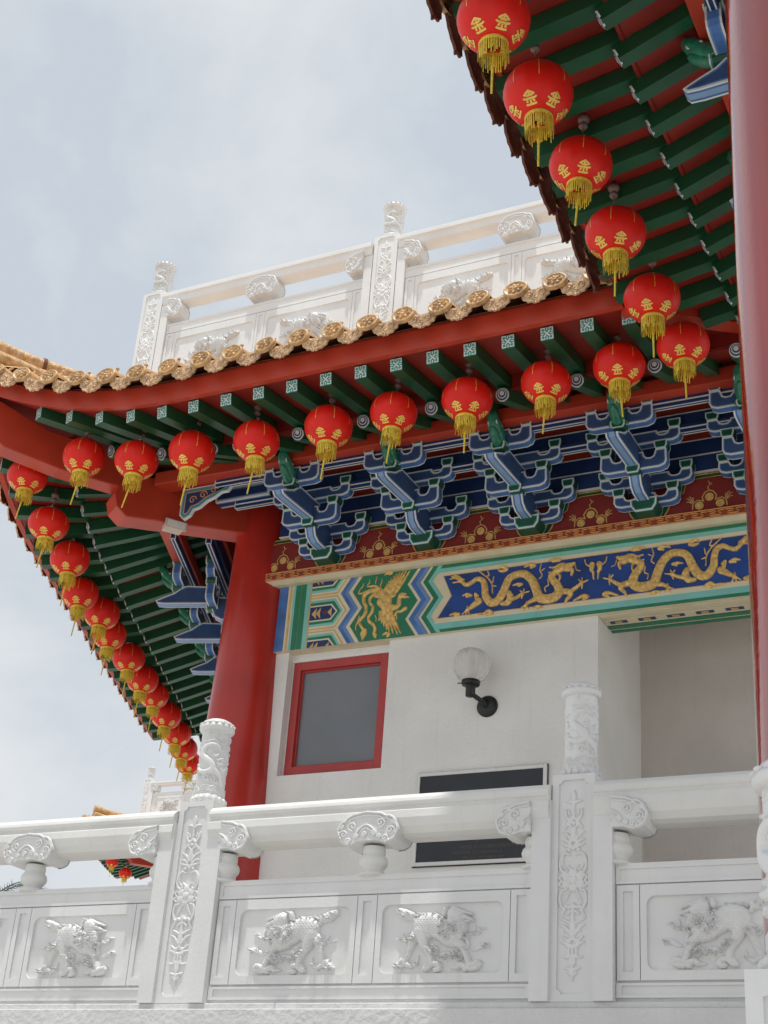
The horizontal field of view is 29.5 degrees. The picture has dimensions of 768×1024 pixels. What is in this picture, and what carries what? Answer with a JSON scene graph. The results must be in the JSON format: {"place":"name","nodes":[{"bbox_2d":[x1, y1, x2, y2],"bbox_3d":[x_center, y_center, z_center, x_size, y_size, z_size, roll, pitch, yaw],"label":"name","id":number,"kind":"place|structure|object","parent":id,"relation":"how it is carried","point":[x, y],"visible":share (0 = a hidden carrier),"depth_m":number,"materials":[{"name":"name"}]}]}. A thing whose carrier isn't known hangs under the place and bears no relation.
{"place":"outdoors","nodes":[
{"label":"outdoors","id":0,"kind":"place"},
{"bbox_2d":[0,881,46,890],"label":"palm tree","id":1,"kind":"object","parent":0,"point":[19,885],"visible":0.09,"depth_m":45.94,"materials":[{"name":"green plant"}]},
{"bbox_2d":[0,0,558,890],"label":"sky","id":2,"kind":"structure","parent":0,"point":[214,140],"materials":[{"name":"white"}]},
{"bbox_3d":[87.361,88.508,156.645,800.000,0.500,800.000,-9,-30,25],"label":"paving","id":3,"kind":"structure","parent":0,"visible":0},
{"bbox_2d":[82,805,152,879],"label":"temple","id":4,"kind":"structure","parent":3,"relation":"on","point":[139,868],"depth_m":51.30,"materials":[{"name":"red paint"}]},
{"bbox_2d":[106,859,118,875],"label":"red lantern","id":5,"kind":"object","parent":4,"relation":"hanging from","point":[111,864],"visible":0.64,"depth_m":49.83,"materials":[{"name":"fabric"}]},
{"bbox_2d":[119,860,131,885],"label":"red lantern","id":6,"kind":"object","parent":4,"relation":"hanging from","point":[125,873],"visible":1,"depth_m":49.85,"materials":[{"name":"fabric"}]},
{"bbox_2d":[140,767,156,812],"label":"roof balustrade post","id":7,"kind":"object","parent":4,"relation":"on","point":[146,790],"visible":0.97,"depth_m":51.53,"materials":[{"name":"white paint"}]},
{"bbox_2d":[147,779,195,812],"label":"roof parapet","id":8,"kind":"structure","parent":4,"relation":"on","point":[164,801],"depth_m":50.96,"materials":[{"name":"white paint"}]},
{"bbox_2d":[0,1001,745,1023],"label":"terrace wall","id":9,"kind":"structure","parent":3,"relation":"on","point":[707,1012],"depth_m":7.43,"materials":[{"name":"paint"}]},
{"bbox_2d":[0,811,179,1003],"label":"stone parapet","id":10,"kind":"structure","parent":9,"relation":"on","point":[94,945],"depth_m":8.55,"materials":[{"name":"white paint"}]},
{"bbox_2d":[154,718,235,1003],"bbox_3d":[-1.062,2.008,8.499,0.230,1.670,0.234,-9,-30,25],"label":"balustrade post","id":11,"kind":"object","parent":9,"relation":"on","point":[173,976],"visible":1,"depth_m":8.39,"materials":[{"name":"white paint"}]},
{"bbox_2d":[186,785,552,1002],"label":"stone parapet","id":12,"kind":"structure","parent":9,"relation":"on","point":[371,932],"depth_m":7.76,"materials":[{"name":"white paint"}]},
{"bbox_2d":[549,682,603,1001],"bbox_3d":[1.014,1.675,7.530,0.230,1.670,0.234,-9,-30,25],"label":"balustrade post","id":13,"kind":"object","parent":9,"relation":"on","point":[571,932],"visible":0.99,"depth_m":7.40,"materials":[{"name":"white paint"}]},
{"bbox_2d":[593,770,764,1001],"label":"stone parapet","id":14,"kind":"structure","parent":9,"relation":"on","point":[677,931],"depth_m":7.08,"materials":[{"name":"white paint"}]},
{"bbox_2d":[426,0,767,955],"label":"temple wing","id":15,"kind":"structure","parent":3,"relation":"on","point":[670,98],"depth_m":9.73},
{"bbox_2d":[457,0,530,93],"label":"red lantern","id":16,"kind":"object","parent":15,"relation":"hanging from","point":[492,30],"visible":1,"depth_m":8.60,"materials":[{"name":"fabric"}]},
{"bbox_2d":[503,43,573,166],"bbox_3d":[0.990,-2.679,9.371,0.451,1.123,0.451,-11,-29,24],"label":"red lantern","id":17,"kind":"object","parent":15,"relation":"hanging from","point":[538,95],"visible":0.97,"depth_m":9.21,"materials":[{"name":"fabric"}]},
{"bbox_2d":[549,113,612,225],"bbox_3d":[1.353,-2.379,10.047,0.435,1.010,0.435,-6,-32,25],"label":"red lantern","id":18,"kind":"object","parent":15,"relation":"hanging from","point":[580,167],"visible":1,"depth_m":9.90,"materials":[{"name":"fabric"}]},
{"bbox_2d":[585,180,646,295],"bbox_3d":[1.686,-2.014,10.634,0.445,1.036,0.445,6,-26,-3],"label":"red lantern","id":19,"kind":"object","parent":15,"relation":"hanging from","point":[615,236],"visible":1,"depth_m":10.49,"materials":[{"name":"fabric"}]},
{"bbox_2d":[623,261,680,357],"bbox_3d":[2.084,-1.643,11.357,0.440,0.997,0.440,-10,-28,25],"label":"red lantern","id":20,"kind":"object","parent":15,"relation":"hanging from","point":[651,301],"visible":0.95,"depth_m":11.21,"materials":[{"name":"fabric"}]},
{"bbox_3d":[1.610,3.159,3.554,0.500,1.018,4.150,-9,-30,25],"label":"stair parapet","id":21,"kind":"object","parent":3,"relation":"on","visible":0},
{"bbox_2d":[744,760,767,1023],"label":"balustrade post","id":22,"kind":"object","parent":21,"relation":"on","point":[756,992],"visible":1,"depth_m":2.98,"materials":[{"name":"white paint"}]},
{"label":"terrace floor","id":23,"kind":"structure","parent":0,"visible":0},
{"bbox_2d":[0,269,758,880],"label":"temple hall","id":24,"kind":"structure","parent":23,"relation":"on","point":[298,625],"depth_m":14.46,"materials":[{"name":"paint"}]},
{"bbox_2d":[7,462,47,518],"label":"red lantern","id":25,"kind":"object","parent":24,"relation":"hanging from","point":[24,482],"visible":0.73,"depth_m":15.64,"materials":[{"name":"fabric"}]},
{"bbox_2d":[28,488,68,567],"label":"red lantern","id":26,"kind":"object","parent":24,"relation":"hanging from","point":[48,525],"visible":1,"depth_m":15.99,"materials":[{"name":"fabric"}]},
{"bbox_2d":[50,538,89,605],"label":"red lantern","id":27,"kind":"object","parent":24,"relation":"hanging from","point":[69,560],"visible":0.93,"depth_m":16.75,"materials":[{"name":"fabric"}]},
{"bbox_2d":[61,577,98,635],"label":"red lantern","id":28,"kind":"object","parent":24,"relation":"hanging from","point":[81,595],"visible":0.84,"depth_m":17.64,"materials":[{"name":"fabric"}]},
{"bbox_2d":[63,432,105,504],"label":"red lantern","id":29,"kind":"object","parent":24,"relation":"hanging from","point":[84,458],"visible":0.97,"depth_m":14.81,"materials":[{"name":"fabric"}]},
{"bbox_2d":[84,596,119,653],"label":"red lantern","id":30,"kind":"object","parent":24,"relation":"hanging from","point":[102,615],"visible":0.82,"depth_m":18.17,"materials":[{"name":"fabric"}]},
{"bbox_2d":[92,621,126,674],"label":"red lantern","id":31,"kind":"object","parent":24,"relation":"hanging from","point":[115,636],"visible":0.61,"depth_m":18.80,"materials":[{"name":"fabric"}]},
{"bbox_2d":[112,642,144,696],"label":"red lantern","id":32,"kind":"object","parent":24,"relation":"hanging from","point":[128,659],"visible":0.91,"depth_m":19.52,"materials":[{"name":"fabric"}]},
{"bbox_2d":[114,431,158,507],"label":"red lantern","id":33,"kind":"object","parent":24,"relation":"hanging from","point":[136,461],"visible":0.98,"depth_m":14.46,"materials":[{"name":"fabric"}]},
{"bbox_2d":[127,665,158,716],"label":"red lantern","id":34,"kind":"object","parent":24,"relation":"hanging from","point":[145,681],"visible":0.76,"depth_m":20.24,"materials":[{"name":"fabric"}]},
{"bbox_2d":[132,261,177,369],"bbox_3d":[-2.730,-2.092,17.396,0.290,2.088,0.294,-9,-30,25],"label":"roof balustrade post","id":35,"kind":"object","parent":24,"relation":"on","point":[149,322],"visible":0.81,"depth_m":17.38,"materials":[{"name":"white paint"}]},
{"bbox_2d":[141,683,168,729],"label":"red lantern","id":36,"kind":"object","parent":24,"relation":"hanging from","point":[157,698],"visible":0.6,"depth_m":20.82,"materials":[{"name":"fabric"}]},
{"bbox_2d":[151,702,181,750],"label":"red lantern","id":37,"kind":"object","parent":24,"relation":"hanging from","point":[169,716],"visible":0.8,"depth_m":21.57,"materials":[{"name":"fabric"}]},
{"bbox_2d":[162,518,186,534],"bbox_3d":[-2.261,0.153,15.711,0.240,0.125,0.186,17,-29,-23],"label":"floodlight","id":38,"kind":"object","parent":24,"relation":"attached to","point":[173,526],"visible":1,"depth_m":15.65,"materials":[{"name":"white paint"}]},
{"bbox_2d":[163,720,190,767],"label":"red lantern","id":39,"kind":"object","parent":24,"relation":"hanging from","point":[180,735],"visible":0.72,"depth_m":22.31,"materials":[{"name":"fabric"}]},
{"bbox_2d":[170,738,197,780],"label":"red lantern","id":40,"kind":"object","parent":24,"relation":"hanging from","point":[188,751],"visible":0.59,"depth_m":22.99,"materials":[{"name":"fabric"}]},
{"bbox_2d":[176,737,198,793],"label":"red lantern","id":41,"kind":"object","parent":24,"relation":"hanging from","point":[189,771],"visible":0.51,"depth_m":23.60,"materials":[{"name":"fabric"}]},
{"bbox_2d":[168,420,214,505],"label":"red lantern","id":42,"kind":"object","parent":24,"relation":"hanging from","point":[192,453],"visible":0.98,"depth_m":14.16,"materials":[{"name":"fabric"}]},
{"bbox_2d":[233,405,279,493],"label":"red lantern","id":43,"kind":"object","parent":24,"relation":"hanging from","point":[256,442],"visible":0.96,"depth_m":13.85,"materials":[{"name":"fabric"}]},
{"bbox_2d":[152,242,373,371],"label":"roof parapet","id":44,"kind":"structure","parent":24,"relation":"on","point":[272,311],"depth_m":16.61,"materials":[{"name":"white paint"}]},
{"bbox_2d":[304,394,352,479],"bbox_3d":[-0.522,-0.761,13.662,0.455,1.026,0.455,24,-35,-31],"label":"red lantern","id":45,"kind":"object","parent":24,"relation":"hanging from","point":[328,428],"visible":0.98,"depth_m":13.52,"materials":[{"name":"fabric"}]},
{"bbox_2d":[282,644,389,775],"bbox_3d":[-0.448,2.064,14.991,1.180,1.343,0.130,-9,-30,25],"label":"window","id":46,"kind":"structure","parent":24,"relation":"in","point":[336,714],"depth_m":15.01,"materials":[{"name":"paint"}]},
{"bbox_2d":[368,201,406,322],"bbox_3d":[0.058,-2.540,16.094,0.290,2.088,0.294,-9,-30,25],"label":"roof balustrade post","id":47,"kind":"object","parent":24,"relation":"on","point":[382,290],"visible":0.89,"depth_m":16.05,"materials":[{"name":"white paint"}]},
{"bbox_2d":[370,378,417,462],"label":"red lantern","id":48,"kind":"object","parent":24,"relation":"hanging from","point":[393,415],"visible":0.98,"depth_m":13.25,"materials":[{"name":"fabric"}]},
{"bbox_2d":[441,363,492,452],"bbox_3d":[0.742,-0.968,13.075,0.461,1.004,0.461,2,-28,7],"label":"red lantern","id":49,"kind":"object","parent":24,"relation":"hanging from","point":[467,401],"visible":0.99,"depth_m":12.93,"materials":[{"name":"fabric"}]},
{"bbox_2d":[454,647,497,716],"bbox_3d":[0.857,1.619,14.047,0.357,0.615,0.421,-9,-30,25],"label":"wall lamp","id":50,"kind":"object","parent":24,"relation":"attached to","point":[471,668],"visible":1,"depth_m":13.97,"materials":[{"name":"white glass"}]},
{"bbox_2d":[412,764,548,867],"bbox_3d":[0.890,2.830,13.606,1.339,0.912,0.040,-9,-30,25],"label":"plaque","id":51,"kind":"object","parent":24,"relation":"attached to","point":[468,852],"visible":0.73,"depth_m":13.61,"materials":[{"name":"stone"}]},
{"bbox_2d":[393,200,584,313],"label":"roof parapet","id":52,"kind":"structure","parent":24,"relation":"on","point":[529,256],"depth_m":15.46,"materials":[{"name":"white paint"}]},
{"bbox_2d":[521,349,571,433],"bbox_3d":[1.417,-1.093,12.767,0.444,0.958,0.444,20,-32,-24],"label":"red lantern","id":53,"kind":"object","parent":24,"relation":"hanging from","point":[546,383],"visible":0.95,"depth_m":12.63,"materials":[{"name":"fabric"}]},
{"bbox_2d":[593,335,644,416],"bbox_3d":[2.012,-1.218,12.505,0.447,0.969,0.448,-24,-41,38],"label":"red lantern","id":54,"kind":"object","parent":24,"relation":"hanging from","point":[619,367],"visible":0.99,"depth_m":12.37,"materials":[{"name":"fabric"}]},
{"bbox_2d":[656,321,709,398],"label":"red lantern","id":55,"kind":"object","parent":24,"relation":"hanging from","point":[683,347],"visible":0.98,"depth_m":11.97,"materials":[{"name":"fabric"}]}
]}

